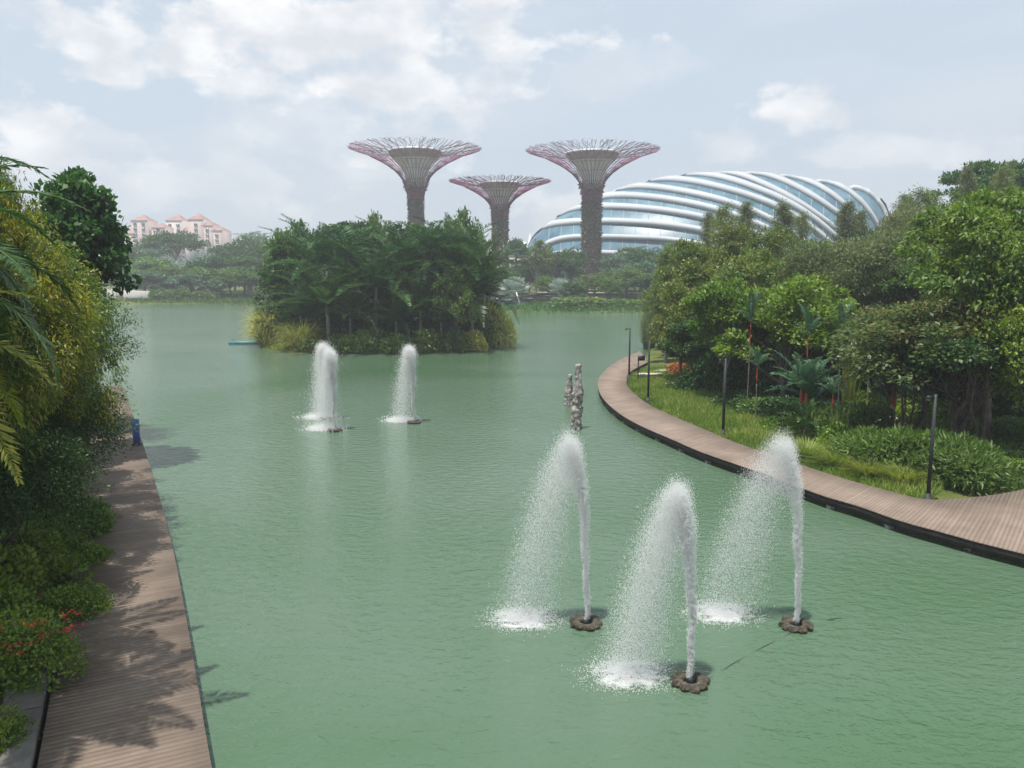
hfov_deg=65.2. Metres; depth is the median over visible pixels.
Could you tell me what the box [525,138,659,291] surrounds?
supertree
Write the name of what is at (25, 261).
feather palm
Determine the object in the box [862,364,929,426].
lipstick palm
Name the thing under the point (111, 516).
glossy shrub
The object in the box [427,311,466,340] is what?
leafy shrub
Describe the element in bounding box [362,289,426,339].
feather palm
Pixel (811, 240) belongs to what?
broadleaf tree
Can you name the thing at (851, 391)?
bamboo clump
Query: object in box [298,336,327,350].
leafy shrub
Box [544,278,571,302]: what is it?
silver fan palm
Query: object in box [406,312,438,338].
leafy shrub
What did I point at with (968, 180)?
casuarina tree
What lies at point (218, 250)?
broadleaf tree
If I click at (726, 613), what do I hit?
fountain
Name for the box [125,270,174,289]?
broadleaf tree
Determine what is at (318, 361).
fountain
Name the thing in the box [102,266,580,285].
distant wood
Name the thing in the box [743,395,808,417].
leafy shrub
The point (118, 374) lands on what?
weeping tree
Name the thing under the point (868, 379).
lipstick palm
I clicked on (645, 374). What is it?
stone bench
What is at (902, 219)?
feathery tree
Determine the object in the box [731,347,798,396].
leafy shrub
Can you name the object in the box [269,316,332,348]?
bamboo grass
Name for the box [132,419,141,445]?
blue panel
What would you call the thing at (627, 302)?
leafy shrub
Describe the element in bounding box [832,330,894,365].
dense tree
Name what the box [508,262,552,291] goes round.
broadleaf tree
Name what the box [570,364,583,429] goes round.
rock pillar
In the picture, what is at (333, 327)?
leafy shrub
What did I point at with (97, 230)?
leaved tree
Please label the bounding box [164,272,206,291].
broadleaf tree
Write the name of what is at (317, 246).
feather palm
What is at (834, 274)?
feathery tree
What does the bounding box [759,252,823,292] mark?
broadleaf tree
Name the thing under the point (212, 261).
broadleaf tree
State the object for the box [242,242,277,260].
broadleaf tree
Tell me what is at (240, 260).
broadleaf tree
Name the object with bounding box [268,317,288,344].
bamboo grass
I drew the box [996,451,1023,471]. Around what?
leafy shrub
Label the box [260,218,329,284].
broadleaf tree
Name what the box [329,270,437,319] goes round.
broadleaf tree
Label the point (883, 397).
leafy shrub
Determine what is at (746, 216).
casuarina tree
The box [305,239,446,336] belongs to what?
feather palm
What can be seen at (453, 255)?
feather palm
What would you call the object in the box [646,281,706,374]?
broadleaf tree
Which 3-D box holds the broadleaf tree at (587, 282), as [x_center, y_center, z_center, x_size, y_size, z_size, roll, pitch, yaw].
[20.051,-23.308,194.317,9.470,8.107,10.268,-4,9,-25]
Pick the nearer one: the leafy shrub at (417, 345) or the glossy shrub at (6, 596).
the glossy shrub at (6, 596)
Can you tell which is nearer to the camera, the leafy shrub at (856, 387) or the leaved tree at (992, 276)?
the leaved tree at (992, 276)
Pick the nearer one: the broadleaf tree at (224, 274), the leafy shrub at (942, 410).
the leafy shrub at (942, 410)
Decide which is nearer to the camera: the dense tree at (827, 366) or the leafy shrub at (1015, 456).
the leafy shrub at (1015, 456)
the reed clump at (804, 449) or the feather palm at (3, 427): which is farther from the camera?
the reed clump at (804, 449)
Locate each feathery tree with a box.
[769,224,929,319]
[814,260,862,292]
[838,254,921,325]
[857,196,949,266]
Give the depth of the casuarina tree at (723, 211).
87.82 m
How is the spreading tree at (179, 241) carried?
on the ground at (656, 356)
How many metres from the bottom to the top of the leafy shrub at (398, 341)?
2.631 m
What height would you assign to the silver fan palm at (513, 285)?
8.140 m
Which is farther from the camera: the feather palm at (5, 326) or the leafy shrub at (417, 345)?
the leafy shrub at (417, 345)
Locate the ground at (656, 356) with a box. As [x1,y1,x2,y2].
[0,280,1020,764]
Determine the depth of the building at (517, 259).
409.11 m
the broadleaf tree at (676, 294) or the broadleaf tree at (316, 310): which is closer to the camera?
the broadleaf tree at (676, 294)
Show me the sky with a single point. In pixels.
(240, 115)
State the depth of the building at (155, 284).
322.62 m
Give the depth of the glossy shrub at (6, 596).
18.85 m
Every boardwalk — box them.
[37,385,211,767]
[598,351,1023,563]
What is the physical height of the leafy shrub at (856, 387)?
5.086 m
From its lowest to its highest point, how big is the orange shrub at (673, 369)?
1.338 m
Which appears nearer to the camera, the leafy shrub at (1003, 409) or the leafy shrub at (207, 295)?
the leafy shrub at (1003, 409)
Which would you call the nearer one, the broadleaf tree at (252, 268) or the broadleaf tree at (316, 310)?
the broadleaf tree at (316, 310)
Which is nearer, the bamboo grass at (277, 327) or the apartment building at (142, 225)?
the bamboo grass at (277, 327)
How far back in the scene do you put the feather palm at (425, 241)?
89.39 m
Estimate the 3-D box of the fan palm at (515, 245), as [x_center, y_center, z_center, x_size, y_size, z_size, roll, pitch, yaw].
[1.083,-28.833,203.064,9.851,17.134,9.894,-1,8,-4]
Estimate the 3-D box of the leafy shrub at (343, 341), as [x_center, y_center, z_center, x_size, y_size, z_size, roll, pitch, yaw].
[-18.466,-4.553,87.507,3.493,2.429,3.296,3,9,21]
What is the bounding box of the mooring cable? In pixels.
[709,632,791,678]
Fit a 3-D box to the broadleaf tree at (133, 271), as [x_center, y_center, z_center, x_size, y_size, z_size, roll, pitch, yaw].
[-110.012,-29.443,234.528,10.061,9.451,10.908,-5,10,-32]
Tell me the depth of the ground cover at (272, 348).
89.13 m
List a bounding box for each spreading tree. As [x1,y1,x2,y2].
[131,228,211,285]
[873,261,932,303]
[927,158,1023,207]
[949,170,1023,212]
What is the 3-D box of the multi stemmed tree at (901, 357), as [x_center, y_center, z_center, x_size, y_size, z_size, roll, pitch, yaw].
[19.697,0.369,40.390,5.199,5.218,5.335,0,8,-2]
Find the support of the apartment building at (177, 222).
on the ground at (656, 356)
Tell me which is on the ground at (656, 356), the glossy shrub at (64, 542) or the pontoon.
the glossy shrub at (64, 542)
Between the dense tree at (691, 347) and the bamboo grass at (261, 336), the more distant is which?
the bamboo grass at (261, 336)
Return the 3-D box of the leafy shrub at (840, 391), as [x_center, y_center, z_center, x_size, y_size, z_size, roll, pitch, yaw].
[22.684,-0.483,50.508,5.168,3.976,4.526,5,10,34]
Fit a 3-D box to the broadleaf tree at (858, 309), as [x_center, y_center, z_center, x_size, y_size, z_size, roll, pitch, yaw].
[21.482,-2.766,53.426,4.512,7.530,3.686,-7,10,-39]
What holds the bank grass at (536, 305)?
on the ground at (656, 356)
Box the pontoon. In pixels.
[228,341,258,343]
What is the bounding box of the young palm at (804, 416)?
[775,398,828,437]
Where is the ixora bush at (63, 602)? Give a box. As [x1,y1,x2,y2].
[11,579,114,625]
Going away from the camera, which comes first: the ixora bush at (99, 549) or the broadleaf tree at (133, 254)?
the ixora bush at (99, 549)
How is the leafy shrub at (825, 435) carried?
on the ground at (656, 356)
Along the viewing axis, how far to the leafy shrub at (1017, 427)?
38.73 m
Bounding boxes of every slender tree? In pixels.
[517,239,555,291]
[606,247,636,290]
[638,264,679,362]
[645,241,689,314]
[701,216,773,283]
[735,222,802,284]
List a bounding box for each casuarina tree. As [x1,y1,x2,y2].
[697,210,717,264]
[706,200,736,264]
[736,198,756,241]
[765,198,801,247]
[791,210,818,245]
[827,199,862,242]
[853,209,873,235]
[889,190,916,227]
[896,184,953,219]
[951,159,979,201]
[983,156,1020,253]
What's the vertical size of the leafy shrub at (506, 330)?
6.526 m
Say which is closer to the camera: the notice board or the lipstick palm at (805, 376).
the lipstick palm at (805, 376)
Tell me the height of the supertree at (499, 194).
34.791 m
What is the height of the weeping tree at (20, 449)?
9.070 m
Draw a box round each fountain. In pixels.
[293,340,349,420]
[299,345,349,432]
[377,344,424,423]
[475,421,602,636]
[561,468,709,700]
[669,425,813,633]
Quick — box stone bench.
[637,373,662,377]
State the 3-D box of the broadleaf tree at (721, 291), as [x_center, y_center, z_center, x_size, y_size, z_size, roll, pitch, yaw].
[13.981,-2.865,52.491,5.967,8.511,4.875,-6,10,-34]
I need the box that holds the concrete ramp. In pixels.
[102,288,154,299]
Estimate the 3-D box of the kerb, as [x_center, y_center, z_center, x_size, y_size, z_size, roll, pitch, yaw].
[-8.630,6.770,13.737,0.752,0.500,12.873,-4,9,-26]
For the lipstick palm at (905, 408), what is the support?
on the ground at (656, 356)
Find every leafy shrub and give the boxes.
[148,288,166,299]
[159,290,177,299]
[169,288,190,300]
[186,290,203,299]
[198,291,220,299]
[279,306,312,341]
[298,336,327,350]
[307,312,339,339]
[327,332,356,352]
[331,311,362,336]
[349,341,365,353]
[352,325,385,353]
[358,308,400,343]
[373,339,391,353]
[380,318,417,338]
[382,331,410,353]
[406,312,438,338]
[406,342,420,351]
[410,327,444,353]
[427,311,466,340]
[431,339,451,351]
[442,330,471,352]
[458,329,488,351]
[459,307,495,349]
[479,300,518,347]
[545,296,615,308]
[604,298,647,307]
[663,379,694,387]
[671,371,718,390]
[679,346,743,391]
[703,356,765,394]
[709,389,755,409]
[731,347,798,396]
[735,396,792,416]
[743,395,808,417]
[759,416,802,431]
[760,339,841,399]
[811,420,873,446]
[814,344,882,397]
[822,398,898,429]
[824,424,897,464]
[826,362,884,399]
[853,389,903,406]
[868,377,950,406]
[889,394,964,419]
[896,368,994,410]
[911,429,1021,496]
[957,371,1023,414]
[965,423,1015,435]
[975,391,1023,420]
[989,415,1023,445]
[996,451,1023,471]
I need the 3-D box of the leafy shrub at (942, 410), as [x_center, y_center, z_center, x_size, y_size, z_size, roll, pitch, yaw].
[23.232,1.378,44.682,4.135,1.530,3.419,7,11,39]
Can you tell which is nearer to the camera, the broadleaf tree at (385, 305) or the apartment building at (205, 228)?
the broadleaf tree at (385, 305)
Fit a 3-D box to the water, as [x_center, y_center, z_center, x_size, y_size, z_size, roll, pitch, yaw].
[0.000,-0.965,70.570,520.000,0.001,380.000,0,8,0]
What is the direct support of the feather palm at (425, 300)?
on the ground at (656, 356)
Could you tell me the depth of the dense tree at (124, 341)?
42.30 m
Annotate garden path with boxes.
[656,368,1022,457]
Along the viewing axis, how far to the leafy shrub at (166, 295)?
221.75 m
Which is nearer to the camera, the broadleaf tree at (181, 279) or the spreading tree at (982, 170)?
the spreading tree at (982, 170)
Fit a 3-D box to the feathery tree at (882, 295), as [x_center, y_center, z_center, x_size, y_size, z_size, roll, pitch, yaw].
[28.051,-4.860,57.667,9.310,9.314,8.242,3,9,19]
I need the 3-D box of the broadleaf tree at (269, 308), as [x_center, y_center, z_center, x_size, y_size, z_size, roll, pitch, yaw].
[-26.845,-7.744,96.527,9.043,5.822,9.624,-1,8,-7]
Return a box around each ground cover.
[0,430,78,728]
[258,331,510,353]
[664,358,1023,491]
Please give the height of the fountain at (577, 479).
5.525 m
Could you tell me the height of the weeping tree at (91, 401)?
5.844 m
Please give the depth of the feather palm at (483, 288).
92.20 m
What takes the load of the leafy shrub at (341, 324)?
on the ground at (656, 356)
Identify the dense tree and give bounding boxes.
[14,365,140,524]
[82,285,148,363]
[657,314,716,367]
[659,343,714,370]
[706,337,763,380]
[734,320,798,392]
[775,241,841,268]
[784,346,838,391]
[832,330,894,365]
[837,227,896,304]
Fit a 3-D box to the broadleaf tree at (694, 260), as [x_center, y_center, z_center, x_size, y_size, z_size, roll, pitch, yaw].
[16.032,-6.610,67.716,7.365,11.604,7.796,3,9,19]
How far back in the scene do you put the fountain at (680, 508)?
17.34 m
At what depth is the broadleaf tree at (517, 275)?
196.46 m
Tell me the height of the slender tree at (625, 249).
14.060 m
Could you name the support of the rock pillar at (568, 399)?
in the water
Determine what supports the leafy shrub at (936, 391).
on the ground at (656, 356)
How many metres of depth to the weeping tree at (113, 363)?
27.22 m
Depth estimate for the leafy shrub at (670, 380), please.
57.11 m
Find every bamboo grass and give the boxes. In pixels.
[239,304,281,346]
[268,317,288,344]
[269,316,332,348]
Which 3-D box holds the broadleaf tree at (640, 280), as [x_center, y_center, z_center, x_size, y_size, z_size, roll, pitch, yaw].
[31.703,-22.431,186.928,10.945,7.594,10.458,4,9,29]
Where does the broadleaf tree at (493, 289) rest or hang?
on the ground at (656, 356)
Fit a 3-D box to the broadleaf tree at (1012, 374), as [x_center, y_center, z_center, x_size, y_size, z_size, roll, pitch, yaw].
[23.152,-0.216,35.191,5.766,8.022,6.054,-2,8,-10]
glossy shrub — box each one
[0,530,94,619]
[0,575,48,639]
[0,703,43,754]
[2,519,95,584]
[17,496,117,548]
[82,512,122,527]
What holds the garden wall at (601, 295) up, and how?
on the ground at (656, 356)
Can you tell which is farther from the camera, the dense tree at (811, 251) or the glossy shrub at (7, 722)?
the dense tree at (811, 251)
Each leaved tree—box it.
[24,165,142,455]
[892,184,1023,437]
[906,242,1015,406]
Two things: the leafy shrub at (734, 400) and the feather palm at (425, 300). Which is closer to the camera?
the leafy shrub at (734, 400)
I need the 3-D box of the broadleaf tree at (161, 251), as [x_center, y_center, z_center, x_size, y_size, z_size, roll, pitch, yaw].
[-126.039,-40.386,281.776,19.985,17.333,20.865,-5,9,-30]
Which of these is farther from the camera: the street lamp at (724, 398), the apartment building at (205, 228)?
the apartment building at (205, 228)
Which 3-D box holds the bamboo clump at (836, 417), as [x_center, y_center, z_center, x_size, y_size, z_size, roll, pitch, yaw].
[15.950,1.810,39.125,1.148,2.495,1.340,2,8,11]
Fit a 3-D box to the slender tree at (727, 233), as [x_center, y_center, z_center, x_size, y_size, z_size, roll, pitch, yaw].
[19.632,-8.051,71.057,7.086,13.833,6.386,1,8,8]
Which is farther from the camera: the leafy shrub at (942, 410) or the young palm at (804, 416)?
the leafy shrub at (942, 410)
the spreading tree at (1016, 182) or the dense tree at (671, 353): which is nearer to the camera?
the dense tree at (671, 353)
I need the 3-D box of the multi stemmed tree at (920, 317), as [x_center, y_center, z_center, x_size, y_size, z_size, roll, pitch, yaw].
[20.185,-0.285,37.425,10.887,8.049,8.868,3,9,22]
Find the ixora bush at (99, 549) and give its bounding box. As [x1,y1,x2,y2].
[49,540,115,585]
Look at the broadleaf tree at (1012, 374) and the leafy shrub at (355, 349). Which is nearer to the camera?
the broadleaf tree at (1012, 374)
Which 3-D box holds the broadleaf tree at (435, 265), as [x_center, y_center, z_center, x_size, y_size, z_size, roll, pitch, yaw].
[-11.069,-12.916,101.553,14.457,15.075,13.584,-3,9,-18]
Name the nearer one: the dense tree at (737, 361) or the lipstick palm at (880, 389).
the lipstick palm at (880, 389)
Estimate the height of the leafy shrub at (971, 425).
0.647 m
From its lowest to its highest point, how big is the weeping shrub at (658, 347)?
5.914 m
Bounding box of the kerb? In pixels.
[0,616,58,767]
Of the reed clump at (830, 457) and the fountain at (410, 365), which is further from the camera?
the fountain at (410, 365)
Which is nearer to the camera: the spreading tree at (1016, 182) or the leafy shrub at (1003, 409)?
the leafy shrub at (1003, 409)
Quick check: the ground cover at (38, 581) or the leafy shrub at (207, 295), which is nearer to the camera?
the ground cover at (38, 581)
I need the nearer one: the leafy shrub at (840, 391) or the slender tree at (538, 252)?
the leafy shrub at (840, 391)
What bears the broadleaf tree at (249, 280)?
on the ground at (656, 356)
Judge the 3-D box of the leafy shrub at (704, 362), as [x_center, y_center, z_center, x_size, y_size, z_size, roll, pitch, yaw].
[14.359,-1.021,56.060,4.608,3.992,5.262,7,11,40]
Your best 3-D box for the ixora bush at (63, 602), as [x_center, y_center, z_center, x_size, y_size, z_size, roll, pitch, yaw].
[-11.203,5.719,20.139,2.504,1.407,2.057,-3,9,-18]
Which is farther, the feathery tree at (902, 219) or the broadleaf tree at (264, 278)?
the broadleaf tree at (264, 278)
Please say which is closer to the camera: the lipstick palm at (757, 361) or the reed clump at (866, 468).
the reed clump at (866, 468)
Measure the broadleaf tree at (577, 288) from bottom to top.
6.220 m
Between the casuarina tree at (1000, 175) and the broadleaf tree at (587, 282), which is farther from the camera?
the broadleaf tree at (587, 282)
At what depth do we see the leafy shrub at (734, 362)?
53.78 m
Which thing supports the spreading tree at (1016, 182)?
on the ground at (656, 356)
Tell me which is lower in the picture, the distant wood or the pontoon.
the pontoon
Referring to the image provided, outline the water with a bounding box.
[43,304,1023,767]
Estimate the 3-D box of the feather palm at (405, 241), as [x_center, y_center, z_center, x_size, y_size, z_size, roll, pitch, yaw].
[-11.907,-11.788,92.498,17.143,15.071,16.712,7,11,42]
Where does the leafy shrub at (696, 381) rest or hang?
on the ground at (656, 356)
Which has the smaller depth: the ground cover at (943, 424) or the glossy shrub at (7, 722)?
the glossy shrub at (7, 722)
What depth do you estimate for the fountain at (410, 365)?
47.34 m
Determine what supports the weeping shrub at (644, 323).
on the ground at (656, 356)
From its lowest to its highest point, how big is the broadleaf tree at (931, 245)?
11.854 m
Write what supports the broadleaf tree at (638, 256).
on the ground at (656, 356)
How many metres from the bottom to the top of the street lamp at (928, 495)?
4.000 m
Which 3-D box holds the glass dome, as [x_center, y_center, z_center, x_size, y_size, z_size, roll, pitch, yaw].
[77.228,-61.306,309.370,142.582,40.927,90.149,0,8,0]
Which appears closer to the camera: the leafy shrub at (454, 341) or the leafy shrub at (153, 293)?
the leafy shrub at (454, 341)
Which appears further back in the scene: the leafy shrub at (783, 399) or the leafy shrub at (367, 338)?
the leafy shrub at (367, 338)
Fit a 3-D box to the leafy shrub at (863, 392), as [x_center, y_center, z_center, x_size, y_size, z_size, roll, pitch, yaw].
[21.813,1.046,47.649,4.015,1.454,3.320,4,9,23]
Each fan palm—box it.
[150,254,178,289]
[166,261,195,291]
[184,249,218,292]
[496,274,533,304]
[500,237,533,299]
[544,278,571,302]
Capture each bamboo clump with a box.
[825,402,849,432]
[839,346,862,415]
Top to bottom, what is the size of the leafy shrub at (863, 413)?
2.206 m
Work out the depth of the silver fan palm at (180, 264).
249.19 m
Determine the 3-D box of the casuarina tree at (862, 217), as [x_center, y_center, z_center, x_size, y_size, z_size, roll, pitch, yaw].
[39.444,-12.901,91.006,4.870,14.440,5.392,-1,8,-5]
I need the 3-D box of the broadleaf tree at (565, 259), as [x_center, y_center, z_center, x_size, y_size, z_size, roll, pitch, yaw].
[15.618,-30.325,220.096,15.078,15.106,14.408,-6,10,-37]
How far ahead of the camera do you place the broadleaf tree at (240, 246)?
262.25 m
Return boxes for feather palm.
[0,155,57,342]
[0,161,90,395]
[0,176,21,332]
[0,286,60,486]
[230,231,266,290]
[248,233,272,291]
[254,233,314,283]
[254,259,388,339]
[258,213,380,315]
[265,281,330,334]
[293,223,407,326]
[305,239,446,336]
[312,283,379,343]
[331,215,467,332]
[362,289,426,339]
[364,267,467,342]
[371,220,481,324]
[390,212,512,327]
[426,223,525,349]
[448,238,526,334]
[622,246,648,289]
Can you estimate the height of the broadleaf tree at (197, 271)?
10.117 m
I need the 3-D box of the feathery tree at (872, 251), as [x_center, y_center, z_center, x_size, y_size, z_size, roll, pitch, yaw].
[26.102,-6.130,59.995,13.698,11.680,12.126,6,10,37]
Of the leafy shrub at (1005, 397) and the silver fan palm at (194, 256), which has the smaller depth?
the leafy shrub at (1005, 397)
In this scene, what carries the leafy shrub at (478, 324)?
on the ground at (656, 356)
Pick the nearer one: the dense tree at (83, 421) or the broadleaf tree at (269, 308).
the dense tree at (83, 421)
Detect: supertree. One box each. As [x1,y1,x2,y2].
[348,136,481,226]
[449,174,550,291]
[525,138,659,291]
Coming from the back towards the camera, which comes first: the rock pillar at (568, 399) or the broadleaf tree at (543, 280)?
the broadleaf tree at (543, 280)
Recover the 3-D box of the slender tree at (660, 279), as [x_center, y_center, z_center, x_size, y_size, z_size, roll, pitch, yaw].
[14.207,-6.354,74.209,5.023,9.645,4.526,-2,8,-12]
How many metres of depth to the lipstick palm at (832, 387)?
39.53 m
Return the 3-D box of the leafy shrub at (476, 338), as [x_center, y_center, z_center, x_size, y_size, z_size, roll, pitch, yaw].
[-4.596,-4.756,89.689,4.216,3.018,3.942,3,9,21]
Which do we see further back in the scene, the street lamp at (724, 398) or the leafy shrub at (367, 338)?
the leafy shrub at (367, 338)
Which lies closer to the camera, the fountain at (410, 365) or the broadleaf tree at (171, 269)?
the fountain at (410, 365)
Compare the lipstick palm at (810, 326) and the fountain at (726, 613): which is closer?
the fountain at (726, 613)
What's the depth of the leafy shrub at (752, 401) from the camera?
46.06 m
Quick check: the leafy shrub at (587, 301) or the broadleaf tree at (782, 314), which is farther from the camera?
the leafy shrub at (587, 301)
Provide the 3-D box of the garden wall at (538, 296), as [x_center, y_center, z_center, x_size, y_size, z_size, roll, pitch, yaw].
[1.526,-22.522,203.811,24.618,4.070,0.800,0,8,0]
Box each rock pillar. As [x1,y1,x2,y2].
[564,374,572,406]
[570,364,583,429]
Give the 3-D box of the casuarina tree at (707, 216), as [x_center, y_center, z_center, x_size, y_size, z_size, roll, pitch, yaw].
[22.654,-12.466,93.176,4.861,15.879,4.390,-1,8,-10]
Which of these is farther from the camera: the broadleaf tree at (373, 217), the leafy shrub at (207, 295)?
the leafy shrub at (207, 295)
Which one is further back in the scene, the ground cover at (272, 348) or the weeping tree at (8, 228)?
the ground cover at (272, 348)
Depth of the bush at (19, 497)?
20.34 m
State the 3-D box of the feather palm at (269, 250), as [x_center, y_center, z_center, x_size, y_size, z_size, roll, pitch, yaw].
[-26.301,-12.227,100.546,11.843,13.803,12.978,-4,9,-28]
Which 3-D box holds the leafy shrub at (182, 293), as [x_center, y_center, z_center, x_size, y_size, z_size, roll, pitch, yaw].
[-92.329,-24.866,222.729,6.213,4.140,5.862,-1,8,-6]
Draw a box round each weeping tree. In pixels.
[0,155,90,534]
[0,246,122,534]
[0,374,41,476]
[1,204,123,519]
[30,338,132,491]
[57,361,106,465]
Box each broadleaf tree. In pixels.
[110,255,174,290]
[122,269,152,289]
[125,248,153,289]
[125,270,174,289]
[131,245,182,288]
[146,264,198,288]
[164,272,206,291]
[180,253,240,294]
[182,265,225,291]
[199,279,231,295]
[201,266,252,297]
[204,242,242,290]
[207,253,265,296]
[223,236,267,291]
[225,269,263,297]
[241,260,271,295]
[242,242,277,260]
[250,258,304,312]
[250,296,295,328]
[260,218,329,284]
[262,258,364,318]
[277,300,329,327]
[303,301,358,332]
[310,219,385,297]
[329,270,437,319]
[358,209,391,277]
[360,300,410,328]
[373,223,452,282]
[398,298,432,331]
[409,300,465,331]
[431,264,480,351]
[432,262,500,325]
[434,205,488,273]
[453,298,502,331]
[495,269,525,301]
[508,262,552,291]
[529,258,568,291]
[533,276,556,300]
[544,247,591,281]
[557,280,588,297]
[559,256,611,278]
[573,271,610,296]
[592,276,624,298]
[598,252,630,277]
[606,265,646,298]
[614,259,657,295]
[620,246,662,291]
[626,272,655,291]
[645,250,680,269]
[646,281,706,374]
[655,237,733,315]
[679,276,768,394]
[703,272,860,396]
[709,246,782,326]
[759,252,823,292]
[802,238,842,250]
[815,287,862,331]
[904,228,961,259]
[968,296,1023,413]
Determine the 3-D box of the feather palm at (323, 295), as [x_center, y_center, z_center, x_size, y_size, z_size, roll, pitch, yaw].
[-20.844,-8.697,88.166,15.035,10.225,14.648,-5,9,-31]
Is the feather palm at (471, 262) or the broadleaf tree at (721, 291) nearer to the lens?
the broadleaf tree at (721, 291)
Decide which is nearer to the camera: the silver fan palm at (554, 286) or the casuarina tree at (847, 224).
the casuarina tree at (847, 224)
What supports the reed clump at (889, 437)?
on the ground at (656, 356)
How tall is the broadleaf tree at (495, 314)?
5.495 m
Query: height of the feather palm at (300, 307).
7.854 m
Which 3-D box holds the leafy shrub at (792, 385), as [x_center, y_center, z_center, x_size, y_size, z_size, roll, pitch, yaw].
[19.104,-0.965,52.499,5.375,4.900,4.707,4,9,28]
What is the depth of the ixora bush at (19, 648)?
16.38 m
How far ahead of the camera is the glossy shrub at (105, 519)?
25.85 m
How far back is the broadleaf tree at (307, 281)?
93.74 m
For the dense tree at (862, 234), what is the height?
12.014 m
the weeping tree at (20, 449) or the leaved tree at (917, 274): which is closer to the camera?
the weeping tree at (20, 449)
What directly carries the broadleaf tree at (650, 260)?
on the ground at (656, 356)
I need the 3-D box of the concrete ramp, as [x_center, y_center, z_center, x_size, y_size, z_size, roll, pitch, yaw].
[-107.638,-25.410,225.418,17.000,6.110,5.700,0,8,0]
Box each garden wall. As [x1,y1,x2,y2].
[485,289,563,301]
[588,292,653,298]
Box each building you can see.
[124,247,171,288]
[125,215,174,254]
[165,214,189,263]
[188,213,231,257]
[508,240,530,284]
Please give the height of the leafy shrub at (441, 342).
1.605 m
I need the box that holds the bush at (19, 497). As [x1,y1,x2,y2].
[0,407,111,548]
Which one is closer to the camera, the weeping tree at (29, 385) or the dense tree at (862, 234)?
the weeping tree at (29, 385)
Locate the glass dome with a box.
[527,171,890,278]
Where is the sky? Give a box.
[0,0,1023,255]
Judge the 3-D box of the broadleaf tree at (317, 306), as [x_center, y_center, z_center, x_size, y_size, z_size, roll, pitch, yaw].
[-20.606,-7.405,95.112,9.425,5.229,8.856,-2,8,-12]
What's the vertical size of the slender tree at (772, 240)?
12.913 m
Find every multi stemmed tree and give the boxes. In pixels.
[822,291,1022,435]
[855,340,957,430]
[894,320,1023,439]
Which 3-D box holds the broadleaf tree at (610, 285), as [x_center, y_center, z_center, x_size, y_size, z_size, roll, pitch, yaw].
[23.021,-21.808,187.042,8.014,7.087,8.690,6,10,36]
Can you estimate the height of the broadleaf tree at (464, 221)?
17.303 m
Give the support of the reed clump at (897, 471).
on the ground at (656, 356)
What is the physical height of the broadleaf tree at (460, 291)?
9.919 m
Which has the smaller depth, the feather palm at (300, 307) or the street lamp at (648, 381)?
the street lamp at (648, 381)
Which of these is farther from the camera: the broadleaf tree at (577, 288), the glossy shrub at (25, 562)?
the broadleaf tree at (577, 288)
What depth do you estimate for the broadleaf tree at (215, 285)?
225.58 m
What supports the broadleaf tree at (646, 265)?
on the ground at (656, 356)
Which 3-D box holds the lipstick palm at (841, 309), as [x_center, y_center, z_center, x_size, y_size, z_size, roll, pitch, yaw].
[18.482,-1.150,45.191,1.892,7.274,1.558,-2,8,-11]
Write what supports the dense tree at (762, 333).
on the ground at (656, 356)
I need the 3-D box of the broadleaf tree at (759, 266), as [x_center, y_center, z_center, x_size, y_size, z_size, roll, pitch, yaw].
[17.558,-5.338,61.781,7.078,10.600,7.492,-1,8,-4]
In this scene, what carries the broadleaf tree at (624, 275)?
on the ground at (656, 356)
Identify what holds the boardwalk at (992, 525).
on the ground at (656, 356)
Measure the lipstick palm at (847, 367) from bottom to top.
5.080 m
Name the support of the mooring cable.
on the water
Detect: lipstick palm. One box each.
[736,287,767,400]
[740,345,772,418]
[765,350,846,431]
[791,303,822,359]
[816,374,849,421]
[829,299,855,409]
[837,345,854,413]
[862,328,886,403]
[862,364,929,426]
[903,392,906,422]
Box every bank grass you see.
[124,290,262,304]
[492,288,651,313]
[627,365,947,498]
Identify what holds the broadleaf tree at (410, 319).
on the ground at (656, 356)
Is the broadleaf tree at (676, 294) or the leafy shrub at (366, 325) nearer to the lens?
the broadleaf tree at (676, 294)
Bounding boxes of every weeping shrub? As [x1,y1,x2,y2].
[634,302,656,348]
[647,313,662,349]
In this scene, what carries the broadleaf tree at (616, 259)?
on the ground at (656, 356)
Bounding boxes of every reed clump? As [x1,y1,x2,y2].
[787,435,835,458]
[804,441,853,468]
[833,451,906,478]
[854,423,958,479]
[868,459,937,485]
[891,427,954,469]
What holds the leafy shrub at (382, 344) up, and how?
on the ground at (656, 356)
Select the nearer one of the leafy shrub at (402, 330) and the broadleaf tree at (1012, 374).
the broadleaf tree at (1012, 374)
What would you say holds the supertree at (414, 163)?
on the ground at (656, 356)
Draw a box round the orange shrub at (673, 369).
[665,362,690,373]
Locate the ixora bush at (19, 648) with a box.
[0,603,90,703]
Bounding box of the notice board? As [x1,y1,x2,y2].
[637,355,644,378]
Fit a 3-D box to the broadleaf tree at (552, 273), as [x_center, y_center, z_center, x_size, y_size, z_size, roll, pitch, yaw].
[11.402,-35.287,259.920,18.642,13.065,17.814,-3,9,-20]
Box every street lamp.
[625,328,630,377]
[644,340,649,400]
[719,358,726,433]
[924,394,937,498]

